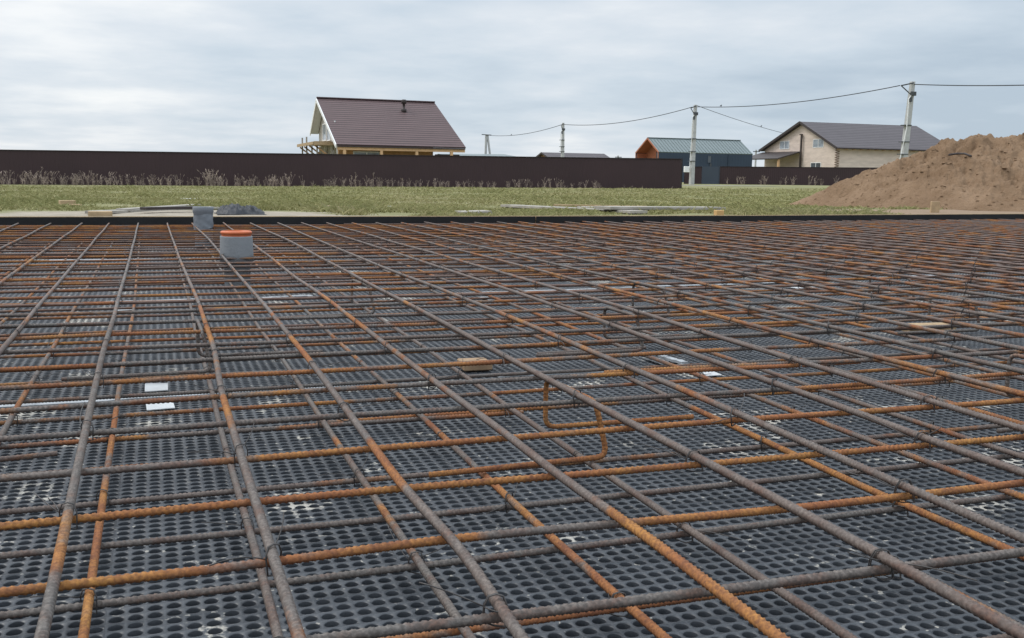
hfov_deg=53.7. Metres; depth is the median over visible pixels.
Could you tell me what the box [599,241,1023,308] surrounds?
rebar
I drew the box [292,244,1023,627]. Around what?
rebar
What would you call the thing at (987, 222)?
rebar
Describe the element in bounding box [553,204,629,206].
plank
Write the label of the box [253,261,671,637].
rebar
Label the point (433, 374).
wire tie
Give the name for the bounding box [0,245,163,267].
drainage panel
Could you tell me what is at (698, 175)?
sheet fence
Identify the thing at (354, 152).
window
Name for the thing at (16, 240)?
rebar
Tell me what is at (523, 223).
rebar
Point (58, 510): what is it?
wire tie
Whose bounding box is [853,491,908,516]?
wire tie
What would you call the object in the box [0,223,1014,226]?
rebar
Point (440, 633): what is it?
rebar
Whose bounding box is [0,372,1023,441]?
rebar
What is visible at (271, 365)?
drainage panel
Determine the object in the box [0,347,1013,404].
rebar
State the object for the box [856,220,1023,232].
rebar
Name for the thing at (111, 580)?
rebar
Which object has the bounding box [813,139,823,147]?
window
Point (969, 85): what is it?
overhead cable
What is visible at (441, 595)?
rebar
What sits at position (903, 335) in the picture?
rebar
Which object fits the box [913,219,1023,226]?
rebar
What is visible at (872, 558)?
wire tie
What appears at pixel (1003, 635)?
rebar
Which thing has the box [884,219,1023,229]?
rebar
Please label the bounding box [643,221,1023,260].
rebar
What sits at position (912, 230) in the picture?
rebar
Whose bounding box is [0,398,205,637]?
drainage panel
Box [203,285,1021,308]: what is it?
rebar
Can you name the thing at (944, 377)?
wire tie
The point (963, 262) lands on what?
rebar
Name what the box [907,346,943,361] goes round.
wire tie
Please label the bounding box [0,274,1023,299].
rebar
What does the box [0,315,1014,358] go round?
rebar
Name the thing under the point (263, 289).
drainage panel
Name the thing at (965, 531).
rebar
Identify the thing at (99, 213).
wood block
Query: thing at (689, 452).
wire tie
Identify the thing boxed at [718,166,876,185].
sheet fence
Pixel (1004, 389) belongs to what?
rebar
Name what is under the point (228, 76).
sky
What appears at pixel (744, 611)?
rebar
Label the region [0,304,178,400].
drainage panel
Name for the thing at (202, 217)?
sewer pipe stub
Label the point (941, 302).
rebar
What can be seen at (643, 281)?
drainage panel
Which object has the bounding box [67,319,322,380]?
rebar chair
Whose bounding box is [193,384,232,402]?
wire tie
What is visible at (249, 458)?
rebar
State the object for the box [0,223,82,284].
rebar
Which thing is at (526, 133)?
overhead cable
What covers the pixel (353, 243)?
rebar
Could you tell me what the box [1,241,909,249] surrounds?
rebar
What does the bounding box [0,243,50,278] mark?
rebar
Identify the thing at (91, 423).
wire tie
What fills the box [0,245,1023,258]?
rebar
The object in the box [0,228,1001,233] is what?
rebar
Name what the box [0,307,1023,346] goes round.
rebar
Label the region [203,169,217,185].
dry weed
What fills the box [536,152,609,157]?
house
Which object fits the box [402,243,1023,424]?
rebar
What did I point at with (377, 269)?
rebar
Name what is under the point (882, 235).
rebar
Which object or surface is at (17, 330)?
wire tie
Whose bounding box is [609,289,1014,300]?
rebar
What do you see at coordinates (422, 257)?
rebar
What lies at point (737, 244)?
rebar
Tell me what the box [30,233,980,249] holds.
wire ties
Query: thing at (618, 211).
plank
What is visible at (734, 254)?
drainage panel
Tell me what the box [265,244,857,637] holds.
rebar
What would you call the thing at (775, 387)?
wire tie
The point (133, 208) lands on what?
plank
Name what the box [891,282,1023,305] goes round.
drainage panel
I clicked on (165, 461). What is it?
rebar
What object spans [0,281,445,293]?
rebar
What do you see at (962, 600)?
rebar
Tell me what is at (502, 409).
wire tie
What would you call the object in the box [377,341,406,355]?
wire tie
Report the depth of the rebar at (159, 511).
1.30 m
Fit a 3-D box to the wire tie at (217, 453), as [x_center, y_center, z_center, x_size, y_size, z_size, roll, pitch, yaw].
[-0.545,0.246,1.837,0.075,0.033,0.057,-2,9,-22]
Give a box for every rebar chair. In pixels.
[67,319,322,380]
[282,279,435,316]
[428,381,693,477]
[536,306,700,356]
[588,284,702,321]
[855,273,914,306]
[897,293,1003,334]
[996,353,1023,433]
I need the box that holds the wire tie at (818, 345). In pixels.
[808,336,839,349]
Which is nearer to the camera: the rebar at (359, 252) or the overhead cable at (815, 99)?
the rebar at (359, 252)
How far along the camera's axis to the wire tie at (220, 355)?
2.15 m
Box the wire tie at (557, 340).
[538,334,564,347]
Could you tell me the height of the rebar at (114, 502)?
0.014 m
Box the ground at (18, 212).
[0,182,1023,215]
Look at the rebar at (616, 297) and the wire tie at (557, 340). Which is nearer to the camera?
the wire tie at (557, 340)
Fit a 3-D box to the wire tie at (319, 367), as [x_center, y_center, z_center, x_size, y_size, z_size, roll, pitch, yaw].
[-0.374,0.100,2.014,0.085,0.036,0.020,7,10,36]
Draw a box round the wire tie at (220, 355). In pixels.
[210,349,246,362]
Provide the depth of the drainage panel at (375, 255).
6.70 m
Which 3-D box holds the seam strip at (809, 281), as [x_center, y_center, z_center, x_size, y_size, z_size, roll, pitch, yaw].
[1.898,-0.221,5.561,1.347,0.006,0.049,-3,9,-27]
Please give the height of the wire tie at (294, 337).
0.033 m
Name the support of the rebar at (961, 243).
on the membrane ground
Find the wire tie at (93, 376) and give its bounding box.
[81,369,103,388]
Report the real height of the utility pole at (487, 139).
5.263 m
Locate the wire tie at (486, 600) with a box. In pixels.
[419,582,508,627]
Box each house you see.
[297,97,465,155]
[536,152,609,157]
[635,137,752,181]
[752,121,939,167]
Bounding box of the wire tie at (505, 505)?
[486,483,517,513]
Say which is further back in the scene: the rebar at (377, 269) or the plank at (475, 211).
the plank at (475, 211)
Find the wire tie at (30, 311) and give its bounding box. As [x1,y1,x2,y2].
[9,307,38,318]
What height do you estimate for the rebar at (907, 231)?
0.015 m
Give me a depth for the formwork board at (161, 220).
7.75 m
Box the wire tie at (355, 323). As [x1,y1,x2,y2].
[336,313,371,330]
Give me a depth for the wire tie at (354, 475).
1.70 m
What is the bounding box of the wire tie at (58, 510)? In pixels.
[34,493,77,528]
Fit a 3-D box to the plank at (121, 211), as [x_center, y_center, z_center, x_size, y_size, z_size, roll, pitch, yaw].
[-3.413,-1.061,9.802,0.160,0.050,2.344,2,8,8]
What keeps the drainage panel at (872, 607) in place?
on the membrane ground
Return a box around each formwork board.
[0,216,534,243]
[535,214,1023,239]
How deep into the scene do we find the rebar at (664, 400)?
2.34 m
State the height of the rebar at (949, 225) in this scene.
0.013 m
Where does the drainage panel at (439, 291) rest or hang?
on the membrane ground
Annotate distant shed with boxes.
[454,154,511,155]
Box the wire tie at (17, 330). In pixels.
[3,318,25,342]
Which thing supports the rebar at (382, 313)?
on the membrane ground
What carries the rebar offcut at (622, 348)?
on the rebar at (962, 474)
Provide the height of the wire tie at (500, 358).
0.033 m
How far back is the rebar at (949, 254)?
7.00 m
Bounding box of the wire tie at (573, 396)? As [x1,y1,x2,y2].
[565,389,599,406]
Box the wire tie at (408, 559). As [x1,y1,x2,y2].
[386,523,448,574]
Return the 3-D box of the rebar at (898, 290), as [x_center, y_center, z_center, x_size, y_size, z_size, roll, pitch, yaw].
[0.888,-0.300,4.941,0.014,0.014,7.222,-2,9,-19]
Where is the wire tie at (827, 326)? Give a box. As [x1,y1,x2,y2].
[816,314,830,335]
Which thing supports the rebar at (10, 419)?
on the membrane ground
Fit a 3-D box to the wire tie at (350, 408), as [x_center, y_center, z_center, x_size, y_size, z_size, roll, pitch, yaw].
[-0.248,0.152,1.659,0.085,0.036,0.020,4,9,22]
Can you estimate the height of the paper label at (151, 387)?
0.004 m
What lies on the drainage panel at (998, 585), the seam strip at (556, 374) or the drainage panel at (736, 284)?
the seam strip at (556, 374)
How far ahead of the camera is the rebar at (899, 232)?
7.58 m
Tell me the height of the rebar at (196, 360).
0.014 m
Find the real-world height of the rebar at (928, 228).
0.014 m
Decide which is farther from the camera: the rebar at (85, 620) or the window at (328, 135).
the window at (328, 135)
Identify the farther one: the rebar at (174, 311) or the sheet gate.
the sheet gate
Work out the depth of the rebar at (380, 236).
6.48 m
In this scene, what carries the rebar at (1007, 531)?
on the membrane ground
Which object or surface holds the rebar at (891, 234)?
on the rebar at (374, 229)
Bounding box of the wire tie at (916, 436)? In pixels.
[863,414,942,451]
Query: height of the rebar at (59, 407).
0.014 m
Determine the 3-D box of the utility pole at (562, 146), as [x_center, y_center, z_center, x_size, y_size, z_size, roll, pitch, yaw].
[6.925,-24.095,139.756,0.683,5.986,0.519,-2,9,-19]
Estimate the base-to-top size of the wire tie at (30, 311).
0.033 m
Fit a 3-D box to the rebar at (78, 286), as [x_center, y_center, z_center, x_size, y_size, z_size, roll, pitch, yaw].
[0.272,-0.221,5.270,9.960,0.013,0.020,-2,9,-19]
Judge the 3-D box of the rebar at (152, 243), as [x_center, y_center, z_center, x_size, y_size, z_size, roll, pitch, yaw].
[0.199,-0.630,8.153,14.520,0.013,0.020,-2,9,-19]
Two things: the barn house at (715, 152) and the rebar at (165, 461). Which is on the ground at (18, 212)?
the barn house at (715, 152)
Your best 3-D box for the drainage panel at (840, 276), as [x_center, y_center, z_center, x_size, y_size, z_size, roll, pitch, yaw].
[2.096,-0.308,6.273,0.892,0.012,1.784,-2,9,-19]
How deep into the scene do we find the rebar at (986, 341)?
3.17 m
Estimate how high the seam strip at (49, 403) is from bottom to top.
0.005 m
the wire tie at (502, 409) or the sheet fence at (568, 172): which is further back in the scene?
the sheet fence at (568, 172)
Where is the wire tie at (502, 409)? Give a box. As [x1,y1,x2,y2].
[483,403,510,417]
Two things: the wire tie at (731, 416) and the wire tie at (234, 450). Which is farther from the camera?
the wire tie at (731, 416)
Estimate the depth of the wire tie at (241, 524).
1.46 m
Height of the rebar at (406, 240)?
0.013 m
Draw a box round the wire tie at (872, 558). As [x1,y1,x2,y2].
[848,548,977,580]
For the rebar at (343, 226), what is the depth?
7.53 m
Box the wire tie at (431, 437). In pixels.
[412,431,447,446]
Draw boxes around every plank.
[85,206,210,213]
[116,204,200,210]
[140,206,195,209]
[456,210,491,213]
[500,205,647,213]
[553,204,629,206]
[594,206,725,209]
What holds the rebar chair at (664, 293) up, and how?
on the rebar at (1013, 420)
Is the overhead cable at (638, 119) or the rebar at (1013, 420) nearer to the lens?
the rebar at (1013, 420)
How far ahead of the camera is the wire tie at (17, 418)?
2.07 m
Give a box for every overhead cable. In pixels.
[489,124,561,135]
[564,107,690,124]
[697,105,781,132]
[732,85,899,106]
[914,84,1023,85]
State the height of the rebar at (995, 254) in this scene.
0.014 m
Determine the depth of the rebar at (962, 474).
2.12 m
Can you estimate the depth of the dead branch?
16.06 m
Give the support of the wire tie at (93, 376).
attached to the rebar at (43, 626)
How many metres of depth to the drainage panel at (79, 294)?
4.48 m
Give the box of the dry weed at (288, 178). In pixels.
[286,172,294,186]
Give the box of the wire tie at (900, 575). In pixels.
[836,545,901,578]
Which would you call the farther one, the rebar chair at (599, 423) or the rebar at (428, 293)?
the rebar at (428, 293)
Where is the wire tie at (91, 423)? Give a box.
[80,402,119,439]
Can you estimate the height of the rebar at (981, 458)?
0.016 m
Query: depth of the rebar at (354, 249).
6.73 m
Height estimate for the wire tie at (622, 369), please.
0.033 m
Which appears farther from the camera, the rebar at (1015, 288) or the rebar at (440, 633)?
the rebar at (1015, 288)
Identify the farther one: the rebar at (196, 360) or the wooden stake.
the wooden stake
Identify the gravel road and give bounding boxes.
[683,185,739,185]
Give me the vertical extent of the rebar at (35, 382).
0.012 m
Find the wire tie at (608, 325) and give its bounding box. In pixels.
[592,320,616,332]
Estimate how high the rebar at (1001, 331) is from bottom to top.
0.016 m
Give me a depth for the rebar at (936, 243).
8.43 m
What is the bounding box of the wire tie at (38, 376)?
[24,371,65,380]
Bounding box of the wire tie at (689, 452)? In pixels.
[645,445,702,471]
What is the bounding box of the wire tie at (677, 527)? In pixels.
[661,522,741,543]
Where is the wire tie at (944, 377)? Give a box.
[933,368,966,383]
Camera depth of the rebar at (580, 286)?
4.75 m
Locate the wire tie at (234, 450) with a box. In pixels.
[188,424,253,466]
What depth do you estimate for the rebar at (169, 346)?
2.48 m
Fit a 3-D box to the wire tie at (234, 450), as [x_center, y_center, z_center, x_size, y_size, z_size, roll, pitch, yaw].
[-0.392,0.180,1.388,0.020,0.054,0.110,7,10,37]
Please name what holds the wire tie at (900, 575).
attached to the rebar at (440, 633)
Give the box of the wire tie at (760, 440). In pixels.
[759,435,777,451]
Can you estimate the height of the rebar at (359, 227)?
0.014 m
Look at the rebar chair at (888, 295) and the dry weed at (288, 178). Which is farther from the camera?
the dry weed at (288, 178)
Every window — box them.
[322,123,326,140]
[327,129,330,140]
[353,151,379,154]
[707,155,711,162]
[780,141,789,148]
[810,162,820,166]
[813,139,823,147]
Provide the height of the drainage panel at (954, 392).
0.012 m
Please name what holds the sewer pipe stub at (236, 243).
on the drainage panel at (263, 289)
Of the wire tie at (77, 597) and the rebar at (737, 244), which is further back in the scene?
the rebar at (737, 244)
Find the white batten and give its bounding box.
[658,355,687,363]
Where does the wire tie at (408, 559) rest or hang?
attached to the rebar at (441, 595)
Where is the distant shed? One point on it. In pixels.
(482, 154)
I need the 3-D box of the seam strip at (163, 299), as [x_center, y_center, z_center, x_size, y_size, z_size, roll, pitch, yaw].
[-1.660,-0.068,4.107,0.729,0.005,0.038,-3,9,-24]
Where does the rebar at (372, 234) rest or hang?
on the membrane ground
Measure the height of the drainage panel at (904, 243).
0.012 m
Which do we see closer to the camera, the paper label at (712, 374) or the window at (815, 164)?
the paper label at (712, 374)
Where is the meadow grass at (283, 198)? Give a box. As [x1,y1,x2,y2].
[0,184,952,215]
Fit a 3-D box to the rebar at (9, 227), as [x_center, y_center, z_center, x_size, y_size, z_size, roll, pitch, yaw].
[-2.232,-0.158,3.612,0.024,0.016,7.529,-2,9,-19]
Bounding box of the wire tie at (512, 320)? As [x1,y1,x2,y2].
[504,313,527,324]
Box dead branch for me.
[948,153,971,156]
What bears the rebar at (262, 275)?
on the membrane ground
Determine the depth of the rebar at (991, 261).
6.01 m
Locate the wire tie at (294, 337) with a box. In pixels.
[286,332,314,345]
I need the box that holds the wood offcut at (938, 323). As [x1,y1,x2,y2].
[898,322,956,331]
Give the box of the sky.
[0,0,1023,166]
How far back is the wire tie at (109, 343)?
2.25 m
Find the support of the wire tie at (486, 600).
attached to the rebar at (507, 617)
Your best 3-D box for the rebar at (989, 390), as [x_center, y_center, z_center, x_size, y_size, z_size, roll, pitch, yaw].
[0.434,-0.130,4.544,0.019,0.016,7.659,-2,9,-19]
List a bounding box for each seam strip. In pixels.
[0,384,371,407]
[52,259,113,259]
[125,298,194,300]
[261,295,312,297]
[460,284,734,292]
[498,371,603,377]
[763,275,936,283]
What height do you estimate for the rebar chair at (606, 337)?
0.109 m
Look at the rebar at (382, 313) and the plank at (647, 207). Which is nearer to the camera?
the rebar at (382, 313)
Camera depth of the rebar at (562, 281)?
5.13 m
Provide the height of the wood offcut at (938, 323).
0.026 m
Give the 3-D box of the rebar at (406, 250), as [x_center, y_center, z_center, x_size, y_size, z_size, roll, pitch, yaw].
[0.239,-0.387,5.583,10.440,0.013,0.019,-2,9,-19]
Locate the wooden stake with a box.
[930,201,939,212]
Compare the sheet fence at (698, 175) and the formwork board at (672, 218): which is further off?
the sheet fence at (698, 175)
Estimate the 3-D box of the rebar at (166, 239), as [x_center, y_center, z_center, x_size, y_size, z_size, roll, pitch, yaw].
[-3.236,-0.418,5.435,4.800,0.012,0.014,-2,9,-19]
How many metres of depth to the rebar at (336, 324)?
3.56 m
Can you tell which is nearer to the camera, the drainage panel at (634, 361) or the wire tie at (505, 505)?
the wire tie at (505, 505)
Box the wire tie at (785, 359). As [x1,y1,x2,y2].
[756,346,809,369]
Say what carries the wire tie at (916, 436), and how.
attached to the rebar at (981, 458)
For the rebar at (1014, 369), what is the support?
on the membrane ground
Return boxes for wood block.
[59,200,75,204]
[88,211,112,215]
[457,357,492,370]
[714,210,723,214]
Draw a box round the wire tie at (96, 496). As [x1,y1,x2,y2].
[58,485,110,508]
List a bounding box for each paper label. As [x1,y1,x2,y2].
[145,383,167,391]
[146,402,174,410]
[700,372,721,375]
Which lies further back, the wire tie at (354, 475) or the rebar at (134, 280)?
the rebar at (134, 280)
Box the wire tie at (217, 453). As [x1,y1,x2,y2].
[194,444,233,456]
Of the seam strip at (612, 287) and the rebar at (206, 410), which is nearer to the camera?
the rebar at (206, 410)
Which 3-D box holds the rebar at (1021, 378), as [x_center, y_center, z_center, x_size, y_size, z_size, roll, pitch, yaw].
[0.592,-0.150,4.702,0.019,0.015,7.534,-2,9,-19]
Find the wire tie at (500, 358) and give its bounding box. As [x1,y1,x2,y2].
[476,352,509,366]
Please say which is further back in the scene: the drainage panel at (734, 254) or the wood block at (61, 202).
the wood block at (61, 202)
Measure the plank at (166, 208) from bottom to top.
0.025 m
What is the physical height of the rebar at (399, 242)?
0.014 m
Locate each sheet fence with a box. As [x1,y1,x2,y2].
[0,149,682,188]
[684,167,701,183]
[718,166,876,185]
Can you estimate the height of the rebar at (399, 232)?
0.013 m
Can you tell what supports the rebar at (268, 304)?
on the membrane ground
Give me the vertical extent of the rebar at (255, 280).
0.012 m
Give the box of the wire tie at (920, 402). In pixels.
[892,395,934,412]
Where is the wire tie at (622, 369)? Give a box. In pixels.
[603,363,634,378]
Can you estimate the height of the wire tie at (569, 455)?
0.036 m
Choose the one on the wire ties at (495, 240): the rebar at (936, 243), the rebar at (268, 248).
the rebar at (268, 248)
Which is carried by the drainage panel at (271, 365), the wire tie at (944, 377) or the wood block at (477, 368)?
the wood block at (477, 368)
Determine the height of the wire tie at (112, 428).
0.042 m
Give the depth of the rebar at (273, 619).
1.44 m
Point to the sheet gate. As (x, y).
(710, 175)
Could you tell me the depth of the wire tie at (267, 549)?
1.02 m
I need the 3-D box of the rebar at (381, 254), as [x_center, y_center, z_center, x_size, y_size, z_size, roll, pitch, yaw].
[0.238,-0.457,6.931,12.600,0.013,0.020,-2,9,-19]
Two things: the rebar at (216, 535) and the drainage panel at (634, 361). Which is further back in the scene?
the drainage panel at (634, 361)
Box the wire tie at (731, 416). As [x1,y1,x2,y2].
[712,393,744,426]
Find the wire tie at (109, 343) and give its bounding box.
[78,339,135,353]
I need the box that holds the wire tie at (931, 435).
[918,421,950,437]
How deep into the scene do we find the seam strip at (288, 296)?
4.38 m
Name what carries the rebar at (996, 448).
on the rebar at (381, 254)
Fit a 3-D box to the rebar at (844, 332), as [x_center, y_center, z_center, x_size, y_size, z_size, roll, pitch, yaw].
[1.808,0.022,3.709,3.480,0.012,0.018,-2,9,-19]
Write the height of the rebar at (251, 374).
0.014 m
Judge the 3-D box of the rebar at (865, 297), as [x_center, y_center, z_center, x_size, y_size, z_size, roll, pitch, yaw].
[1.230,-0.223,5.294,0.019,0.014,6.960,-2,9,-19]
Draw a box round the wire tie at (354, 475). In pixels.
[318,452,368,487]
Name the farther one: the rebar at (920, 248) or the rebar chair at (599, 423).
the rebar at (920, 248)
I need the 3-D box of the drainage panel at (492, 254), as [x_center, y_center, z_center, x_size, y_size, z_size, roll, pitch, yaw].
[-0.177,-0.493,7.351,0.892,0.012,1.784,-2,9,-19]
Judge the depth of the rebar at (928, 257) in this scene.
6.74 m
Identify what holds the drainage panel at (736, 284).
on the membrane ground
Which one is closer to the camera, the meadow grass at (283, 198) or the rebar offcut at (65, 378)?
the rebar offcut at (65, 378)
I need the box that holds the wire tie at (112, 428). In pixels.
[88,415,135,444]
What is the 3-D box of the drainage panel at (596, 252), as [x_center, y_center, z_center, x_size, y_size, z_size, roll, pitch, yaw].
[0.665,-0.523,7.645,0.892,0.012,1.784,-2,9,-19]
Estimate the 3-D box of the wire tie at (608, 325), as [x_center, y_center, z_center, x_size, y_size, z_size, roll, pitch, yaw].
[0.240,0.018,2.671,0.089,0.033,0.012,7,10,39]
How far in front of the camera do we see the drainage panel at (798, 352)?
3.59 m
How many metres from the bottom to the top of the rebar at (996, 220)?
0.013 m
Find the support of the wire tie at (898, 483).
attached to the rebar at (1007, 531)
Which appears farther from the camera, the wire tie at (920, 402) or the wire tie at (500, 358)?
the wire tie at (500, 358)
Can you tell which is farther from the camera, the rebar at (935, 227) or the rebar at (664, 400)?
the rebar at (935, 227)
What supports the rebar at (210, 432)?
on the membrane ground
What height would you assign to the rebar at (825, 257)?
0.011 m
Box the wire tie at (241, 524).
[202,514,253,537]
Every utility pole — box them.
[482,134,490,153]
[559,123,564,156]
[684,105,697,184]
[897,81,915,157]
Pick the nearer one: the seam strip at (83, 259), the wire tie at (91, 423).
the wire tie at (91, 423)
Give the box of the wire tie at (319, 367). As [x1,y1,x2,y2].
[308,360,342,376]
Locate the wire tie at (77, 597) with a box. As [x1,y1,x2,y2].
[30,588,96,613]
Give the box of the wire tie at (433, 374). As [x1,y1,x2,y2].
[427,372,462,389]
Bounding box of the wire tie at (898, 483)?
[845,471,914,502]
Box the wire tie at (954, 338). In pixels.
[944,330,981,342]
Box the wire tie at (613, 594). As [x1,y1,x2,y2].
[568,591,629,616]
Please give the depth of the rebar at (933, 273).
4.94 m
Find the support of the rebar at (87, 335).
on the rebar chair at (606, 337)
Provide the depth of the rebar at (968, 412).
2.19 m
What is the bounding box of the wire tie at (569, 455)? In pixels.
[540,445,584,466]
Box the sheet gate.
[701,166,719,183]
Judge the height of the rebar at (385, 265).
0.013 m
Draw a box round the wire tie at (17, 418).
[3,413,45,426]
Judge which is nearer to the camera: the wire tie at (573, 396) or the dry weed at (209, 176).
the wire tie at (573, 396)
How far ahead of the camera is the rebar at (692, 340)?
2.98 m
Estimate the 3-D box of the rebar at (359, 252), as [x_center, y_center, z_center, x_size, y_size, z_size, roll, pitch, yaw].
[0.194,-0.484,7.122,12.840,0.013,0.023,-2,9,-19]
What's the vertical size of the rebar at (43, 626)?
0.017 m
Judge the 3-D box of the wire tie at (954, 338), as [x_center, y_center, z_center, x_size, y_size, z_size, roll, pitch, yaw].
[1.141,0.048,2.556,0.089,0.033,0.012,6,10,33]
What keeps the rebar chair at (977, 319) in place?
on the rebar at (844, 332)
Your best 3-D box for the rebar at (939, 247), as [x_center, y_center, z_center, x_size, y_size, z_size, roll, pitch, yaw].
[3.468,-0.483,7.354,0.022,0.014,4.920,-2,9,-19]
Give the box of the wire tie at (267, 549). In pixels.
[209,512,283,576]
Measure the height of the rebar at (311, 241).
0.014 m
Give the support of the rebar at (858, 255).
on the membrane ground
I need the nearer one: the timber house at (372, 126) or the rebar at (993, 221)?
the rebar at (993, 221)
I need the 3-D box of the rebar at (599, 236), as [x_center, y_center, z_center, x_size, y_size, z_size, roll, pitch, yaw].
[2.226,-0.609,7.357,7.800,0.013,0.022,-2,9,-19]
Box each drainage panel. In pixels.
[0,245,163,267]
[0,270,168,308]
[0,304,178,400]
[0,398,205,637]
[163,246,313,264]
[165,264,383,303]
[169,299,517,390]
[180,376,991,637]
[292,246,444,261]
[329,265,567,298]
[386,294,781,371]
[423,242,572,260]
[483,263,722,292]
[514,242,709,258]
[525,365,1023,634]
[580,290,1001,357]
[614,261,868,288]
[690,243,799,257]
[721,241,891,253]
[735,259,994,284]
[742,285,1023,345]
[809,239,976,251]
[832,354,1023,420]
[846,257,1023,281]
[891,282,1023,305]
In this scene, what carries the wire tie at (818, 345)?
attached to the rebar at (1004, 389)
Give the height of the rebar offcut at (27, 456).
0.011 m
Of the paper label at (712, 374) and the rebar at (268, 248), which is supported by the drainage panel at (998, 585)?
the paper label at (712, 374)
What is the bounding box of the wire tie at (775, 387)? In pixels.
[771,376,791,394]
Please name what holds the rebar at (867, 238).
on the wire ties at (495, 240)
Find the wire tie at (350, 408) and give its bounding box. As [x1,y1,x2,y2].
[337,402,385,421]
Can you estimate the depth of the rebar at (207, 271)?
4.26 m
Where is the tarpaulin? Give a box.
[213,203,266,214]
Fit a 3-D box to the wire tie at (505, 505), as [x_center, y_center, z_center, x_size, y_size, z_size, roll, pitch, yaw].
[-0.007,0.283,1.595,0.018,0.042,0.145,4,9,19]
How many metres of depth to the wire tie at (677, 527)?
1.46 m
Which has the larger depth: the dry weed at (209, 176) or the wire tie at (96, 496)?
the dry weed at (209, 176)
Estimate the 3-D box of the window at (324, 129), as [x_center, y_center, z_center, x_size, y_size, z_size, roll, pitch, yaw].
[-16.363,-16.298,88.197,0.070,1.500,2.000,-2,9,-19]
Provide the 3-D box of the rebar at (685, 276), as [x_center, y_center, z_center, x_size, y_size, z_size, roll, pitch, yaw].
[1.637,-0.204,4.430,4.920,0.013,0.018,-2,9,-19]
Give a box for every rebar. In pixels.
[0,223,18,231]
[0,223,51,249]
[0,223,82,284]
[0,223,109,355]
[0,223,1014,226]
[0,224,978,227]
[0,225,1008,229]
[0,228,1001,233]
[0,229,996,234]
[0,230,1011,236]
[0,232,995,238]
[0,235,1015,243]
[0,237,1015,245]
[0,238,354,241]
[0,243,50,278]
[0,243,82,324]
[0,243,112,444]
[0,243,1023,254]
[0,245,572,251]
[0,245,975,256]
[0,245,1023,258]
[0,247,998,259]
[0,248,1023,262]
[0,251,1023,266]
[0,253,1008,268]
[0,257,1023,276]
[0,258,869,271]
[0,259,680,270]
[0,261,1023,281]
[0,265,1017,286]
[0,266,1023,288]
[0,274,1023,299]
[0,279,1007,304]
[0,279,1021,307]
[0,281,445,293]
[0,284,1005,312]
[0,294,1023,328]
[0,297,726,320]
[0,297,903,328]
[0,300,1014,336]
[0,302,1023,341]
[0,304,361,316]
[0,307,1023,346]
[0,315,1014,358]
[0,322,1023,371]
[0,335,1021,390]
[0,338,719,372]
[0,338,937,385]
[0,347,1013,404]
[0,360,1023,425]
[0,363,800,413]
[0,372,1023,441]
[0,398,1011,474]
[0,398,1023,481]
[0,410,523,449]
[0,421,1023,515]
[0,434,1023,530]
[0,452,1023,559]
[0,479,1023,597]
[0,492,1023,619]
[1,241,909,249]
[2,227,1023,231]
[2,261,980,278]
[2,277,292,283]
[2,312,1023,354]
[3,239,1018,248]
[5,238,958,247]
[7,271,1016,293]
[11,252,927,264]
[21,259,884,273]
[34,222,138,637]
[38,250,948,262]
[66,244,852,252]
[70,242,1000,251]
[78,242,139,637]
[103,239,666,243]
[137,238,539,242]
[167,223,305,637]
[173,245,282,636]
[191,223,529,637]
[200,263,1023,278]
[203,245,475,637]
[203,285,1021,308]
[223,222,789,637]
[250,222,1023,637]
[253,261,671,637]
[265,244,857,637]
[277,222,1023,542]
[285,276,988,293]
[287,547,1023,637]
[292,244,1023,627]
[301,222,1023,476]
[316,241,1023,560]
[316,375,1023,422]
[321,269,1023,283]
[326,222,1023,432]
[334,237,1023,500]
[344,223,911,224]
[352,222,1023,396]
[355,234,1023,238]
[358,237,1023,459]
[375,222,1023,373]
[381,557,1014,637]
[401,222,1023,351]
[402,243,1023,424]
[424,221,1023,337]
[428,243,1023,397]
[450,222,1023,322]
[450,242,1023,380]
[462,238,1023,364]
[474,222,1023,311]
[484,238,1022,346]
[493,241,1017,245]
[496,221,1023,301]
[518,221,1023,294]
[531,238,1023,326]
[540,221,1023,286]
[564,221,1023,280]
[579,242,1023,317]
[582,221,1023,274]
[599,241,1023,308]
[604,221,1023,269]
[604,350,1023,372]
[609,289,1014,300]
[616,237,1014,293]
[620,241,1018,301]
[623,221,1023,265]
[637,237,1023,290]
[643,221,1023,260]
[646,254,1018,260]
[650,235,1023,283]
[661,221,1023,257]
[683,221,1023,254]
[685,235,1008,273]
[701,221,1023,251]
[719,221,1023,248]
[731,325,1016,338]
[740,238,1023,271]
[741,221,1023,245]
[744,236,1023,267]
[758,221,1023,243]
[774,221,1023,241]
[778,236,1013,260]
[790,220,1023,239]
[798,236,1004,256]
[802,234,1023,255]
[806,220,1023,237]
[821,220,1023,235]
[842,220,1023,233]
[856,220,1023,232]
[871,220,1023,230]
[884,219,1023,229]
[889,239,1009,250]
[902,220,1023,228]
[902,238,1008,247]
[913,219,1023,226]
[928,219,1023,225]
[946,219,1023,224]
[959,219,1023,223]
[971,219,1023,222]
[982,633,1012,637]
[983,219,1023,221]
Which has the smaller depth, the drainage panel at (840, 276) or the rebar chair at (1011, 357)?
the rebar chair at (1011, 357)
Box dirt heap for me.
[790,133,1023,211]
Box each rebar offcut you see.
[0,451,57,461]
[61,369,213,380]
[537,346,645,353]
[802,363,860,367]
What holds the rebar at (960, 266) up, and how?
on the rebar at (343, 226)
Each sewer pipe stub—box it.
[192,206,213,248]
[220,230,253,289]
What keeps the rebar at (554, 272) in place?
on the membrane ground
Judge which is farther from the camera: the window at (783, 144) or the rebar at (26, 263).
the window at (783, 144)
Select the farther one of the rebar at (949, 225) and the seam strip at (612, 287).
the rebar at (949, 225)
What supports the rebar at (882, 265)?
on the membrane ground
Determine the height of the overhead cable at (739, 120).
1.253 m

